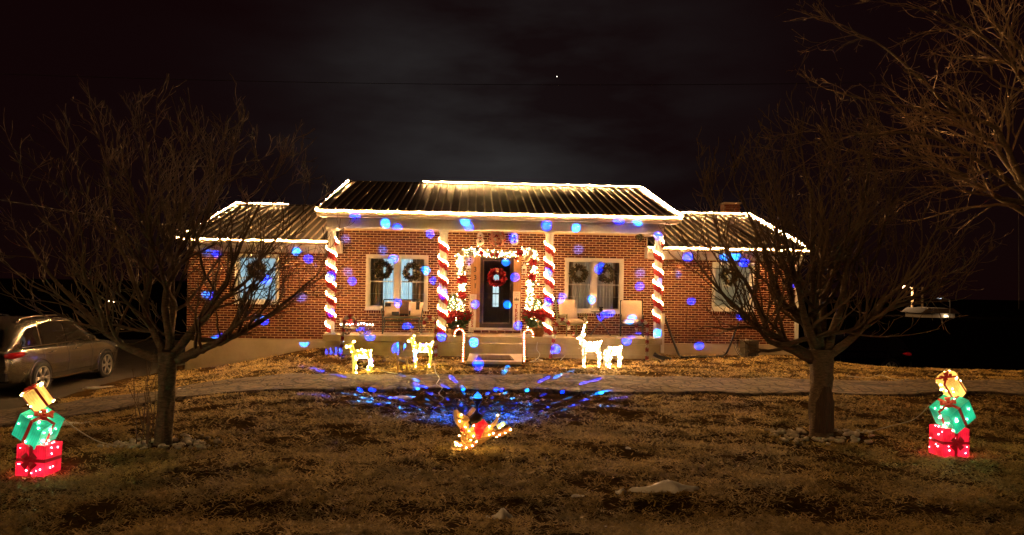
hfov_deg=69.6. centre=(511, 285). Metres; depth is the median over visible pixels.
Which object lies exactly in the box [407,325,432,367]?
lighted deer
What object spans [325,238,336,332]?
column wrap
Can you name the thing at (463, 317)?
poinsettia planter
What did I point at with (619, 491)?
rock
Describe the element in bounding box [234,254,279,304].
window
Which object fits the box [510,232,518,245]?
snowman ornament
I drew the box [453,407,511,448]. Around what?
display
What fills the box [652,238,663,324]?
column wrap
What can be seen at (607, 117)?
sky
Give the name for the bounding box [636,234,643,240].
hanging sprig
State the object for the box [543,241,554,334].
column wrap
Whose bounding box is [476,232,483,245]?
snowman ornament
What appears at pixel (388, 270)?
window wreath
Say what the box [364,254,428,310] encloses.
window
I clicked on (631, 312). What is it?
patio chair
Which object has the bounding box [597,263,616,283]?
window wreath
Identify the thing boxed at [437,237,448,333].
column wrap
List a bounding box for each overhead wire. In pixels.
[0,199,171,225]
[1018,195,1018,296]
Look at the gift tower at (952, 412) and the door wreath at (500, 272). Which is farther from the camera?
the door wreath at (500, 272)
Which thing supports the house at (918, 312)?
on the ground at (984, 336)
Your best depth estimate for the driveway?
14.08 m
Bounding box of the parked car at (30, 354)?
[0,314,117,389]
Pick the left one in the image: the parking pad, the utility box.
the parking pad
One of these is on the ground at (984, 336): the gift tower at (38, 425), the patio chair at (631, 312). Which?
the gift tower at (38, 425)
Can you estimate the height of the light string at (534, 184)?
0.066 m
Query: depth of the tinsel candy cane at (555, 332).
19.55 m
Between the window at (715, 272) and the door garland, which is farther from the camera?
the window at (715, 272)
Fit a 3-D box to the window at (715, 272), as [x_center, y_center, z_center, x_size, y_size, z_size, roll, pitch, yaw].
[6.453,0.041,21.800,1.290,1.440,0.575,1,0,-3]
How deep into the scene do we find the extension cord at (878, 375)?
16.45 m
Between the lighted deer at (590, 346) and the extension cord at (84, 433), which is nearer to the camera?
the extension cord at (84, 433)
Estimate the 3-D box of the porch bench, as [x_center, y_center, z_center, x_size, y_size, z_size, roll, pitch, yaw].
[-3.061,0.862,20.526,1.152,0.954,0.655,1,0,-7]
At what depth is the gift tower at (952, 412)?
8.55 m
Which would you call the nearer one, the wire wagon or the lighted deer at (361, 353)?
the lighted deer at (361, 353)
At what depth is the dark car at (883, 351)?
31.46 m
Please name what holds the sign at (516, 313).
on the brick house at (594, 243)
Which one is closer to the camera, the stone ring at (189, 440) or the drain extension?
the stone ring at (189, 440)
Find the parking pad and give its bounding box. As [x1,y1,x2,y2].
[0,339,184,409]
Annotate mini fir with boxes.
[446,292,460,333]
[525,295,543,328]
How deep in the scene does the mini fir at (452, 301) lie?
20.74 m
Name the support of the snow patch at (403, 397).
on the ground at (984, 336)
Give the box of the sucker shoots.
[128,350,159,447]
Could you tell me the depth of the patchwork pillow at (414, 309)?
20.63 m
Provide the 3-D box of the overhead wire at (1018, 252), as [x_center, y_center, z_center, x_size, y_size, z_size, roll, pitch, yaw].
[10.004,-0.704,14.543,0.058,2.339,0.012,1,0,-3]
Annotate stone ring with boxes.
[97,433,222,449]
[764,427,874,444]
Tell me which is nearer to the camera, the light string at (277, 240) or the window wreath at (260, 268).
the light string at (277, 240)
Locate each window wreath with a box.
[246,260,266,278]
[373,260,393,280]
[402,260,421,281]
[568,263,588,283]
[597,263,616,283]
[720,267,738,286]
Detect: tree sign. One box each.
[468,294,476,331]
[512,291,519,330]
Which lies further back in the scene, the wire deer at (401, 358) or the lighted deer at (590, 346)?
the lighted deer at (590, 346)
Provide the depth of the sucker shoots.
8.55 m
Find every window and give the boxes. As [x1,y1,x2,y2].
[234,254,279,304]
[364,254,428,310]
[565,258,623,313]
[711,262,754,311]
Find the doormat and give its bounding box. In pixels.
[476,355,513,359]
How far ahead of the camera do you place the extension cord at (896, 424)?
10.24 m
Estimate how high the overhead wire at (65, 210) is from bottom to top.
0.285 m
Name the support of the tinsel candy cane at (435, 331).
on the ground at (984, 336)
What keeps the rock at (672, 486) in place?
on the ground at (984, 336)
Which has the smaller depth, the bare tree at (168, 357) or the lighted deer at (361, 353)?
the bare tree at (168, 357)
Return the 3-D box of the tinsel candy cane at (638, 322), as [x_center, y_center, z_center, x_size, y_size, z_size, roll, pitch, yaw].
[3.465,1.502,19.690,0.398,1.208,0.100,1,0,-3]
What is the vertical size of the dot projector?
0.508 m
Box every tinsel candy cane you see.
[338,315,356,355]
[422,316,437,356]
[549,317,570,357]
[635,319,648,359]
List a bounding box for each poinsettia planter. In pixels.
[447,309,471,335]
[522,309,553,336]
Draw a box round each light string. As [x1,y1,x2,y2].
[202,238,338,241]
[317,210,681,218]
[424,181,639,186]
[650,247,808,250]
[678,212,746,213]
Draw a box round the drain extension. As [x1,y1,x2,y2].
[653,353,671,359]
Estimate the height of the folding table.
0.698 m
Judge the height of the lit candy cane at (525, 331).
1.000 m
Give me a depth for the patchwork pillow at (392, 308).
20.59 m
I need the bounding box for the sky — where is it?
[0,0,1023,299]
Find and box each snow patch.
[62,421,92,425]
[83,386,111,388]
[389,395,412,398]
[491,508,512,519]
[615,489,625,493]
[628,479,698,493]
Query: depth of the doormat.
18.15 m
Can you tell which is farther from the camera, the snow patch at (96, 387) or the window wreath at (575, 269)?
the window wreath at (575, 269)
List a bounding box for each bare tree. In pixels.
[0,73,367,445]
[658,73,1013,437]
[747,0,1023,231]
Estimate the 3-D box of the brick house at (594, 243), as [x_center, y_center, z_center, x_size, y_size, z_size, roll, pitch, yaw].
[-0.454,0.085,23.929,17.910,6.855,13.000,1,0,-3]
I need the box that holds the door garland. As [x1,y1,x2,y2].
[455,246,539,310]
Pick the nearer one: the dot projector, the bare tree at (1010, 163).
the dot projector
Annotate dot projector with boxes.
[472,392,482,412]
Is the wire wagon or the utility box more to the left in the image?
the wire wagon
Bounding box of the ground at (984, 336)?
[0,278,1023,534]
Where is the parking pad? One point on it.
(126, 362)
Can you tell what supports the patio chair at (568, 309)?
on the brick house at (594, 243)
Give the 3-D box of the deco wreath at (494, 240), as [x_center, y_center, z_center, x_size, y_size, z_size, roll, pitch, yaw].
[-0.438,-1.376,21.112,0.543,0.530,0.327,1,0,-3]
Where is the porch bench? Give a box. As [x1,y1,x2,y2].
[381,299,422,333]
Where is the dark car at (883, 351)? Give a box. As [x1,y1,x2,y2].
[806,331,911,367]
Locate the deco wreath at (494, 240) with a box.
[488,231,505,246]
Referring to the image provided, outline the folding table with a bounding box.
[590,311,611,335]
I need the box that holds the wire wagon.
[340,317,371,334]
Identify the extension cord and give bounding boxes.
[64,419,110,443]
[840,404,929,432]
[847,375,918,379]
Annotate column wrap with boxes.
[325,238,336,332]
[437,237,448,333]
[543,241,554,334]
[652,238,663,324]
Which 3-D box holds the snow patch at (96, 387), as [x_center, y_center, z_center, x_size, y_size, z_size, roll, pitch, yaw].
[-9.847,2.471,17.911,1.095,0.069,0.101,1,0,-13]
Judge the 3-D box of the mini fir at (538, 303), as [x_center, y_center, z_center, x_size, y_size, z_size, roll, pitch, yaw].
[0.725,0.831,20.922,0.705,1.121,0.691,1,0,-3]
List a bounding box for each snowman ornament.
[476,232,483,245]
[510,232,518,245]
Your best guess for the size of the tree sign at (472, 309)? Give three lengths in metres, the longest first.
1.085 x 0.210 x 0.035 m
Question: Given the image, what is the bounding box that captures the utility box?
[734,339,758,356]
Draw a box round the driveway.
[0,373,1023,427]
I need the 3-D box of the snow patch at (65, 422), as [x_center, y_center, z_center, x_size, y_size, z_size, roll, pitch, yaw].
[-6.235,1.972,10.496,0.745,0.069,0.133,1,0,-7]
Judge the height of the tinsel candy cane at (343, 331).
1.208 m
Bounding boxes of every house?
[178,180,809,369]
[901,307,958,317]
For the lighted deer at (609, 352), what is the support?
on the ground at (984, 336)
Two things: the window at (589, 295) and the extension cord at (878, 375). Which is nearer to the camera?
the extension cord at (878, 375)
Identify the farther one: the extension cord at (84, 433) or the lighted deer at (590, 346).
the lighted deer at (590, 346)
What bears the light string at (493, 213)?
attached to the brick house at (594, 243)
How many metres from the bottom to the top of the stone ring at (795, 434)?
0.097 m
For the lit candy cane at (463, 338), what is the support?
on the ground at (984, 336)
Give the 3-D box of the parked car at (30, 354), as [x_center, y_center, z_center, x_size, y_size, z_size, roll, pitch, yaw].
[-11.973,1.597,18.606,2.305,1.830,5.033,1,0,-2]
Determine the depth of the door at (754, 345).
20.93 m
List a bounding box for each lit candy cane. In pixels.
[453,328,464,363]
[523,329,533,361]
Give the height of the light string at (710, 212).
0.064 m
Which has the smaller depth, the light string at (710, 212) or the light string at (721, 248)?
the light string at (721, 248)
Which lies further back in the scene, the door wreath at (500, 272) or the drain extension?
the door wreath at (500, 272)
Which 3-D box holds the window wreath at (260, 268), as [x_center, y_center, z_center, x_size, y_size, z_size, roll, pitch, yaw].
[-7.198,-0.459,20.780,0.634,0.583,0.269,1,0,-3]
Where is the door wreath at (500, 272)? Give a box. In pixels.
[487,268,507,286]
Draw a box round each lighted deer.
[346,341,372,373]
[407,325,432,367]
[576,318,601,366]
[604,345,621,367]
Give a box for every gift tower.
[12,383,64,476]
[929,370,975,457]
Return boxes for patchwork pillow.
[385,302,399,315]
[408,302,423,316]
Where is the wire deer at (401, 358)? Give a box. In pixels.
[393,352,408,369]
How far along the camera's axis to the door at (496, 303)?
21.30 m
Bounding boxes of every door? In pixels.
[479,257,513,327]
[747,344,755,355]
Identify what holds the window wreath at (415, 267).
attached to the brick house at (594, 243)
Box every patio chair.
[555,299,587,335]
[620,300,643,336]
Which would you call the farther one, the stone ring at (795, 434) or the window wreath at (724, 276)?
the window wreath at (724, 276)
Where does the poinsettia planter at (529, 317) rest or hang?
on the brick house at (594, 243)
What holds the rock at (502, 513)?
on the ground at (984, 336)
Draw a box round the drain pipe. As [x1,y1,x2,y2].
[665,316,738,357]
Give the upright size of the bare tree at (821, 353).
4.621 m

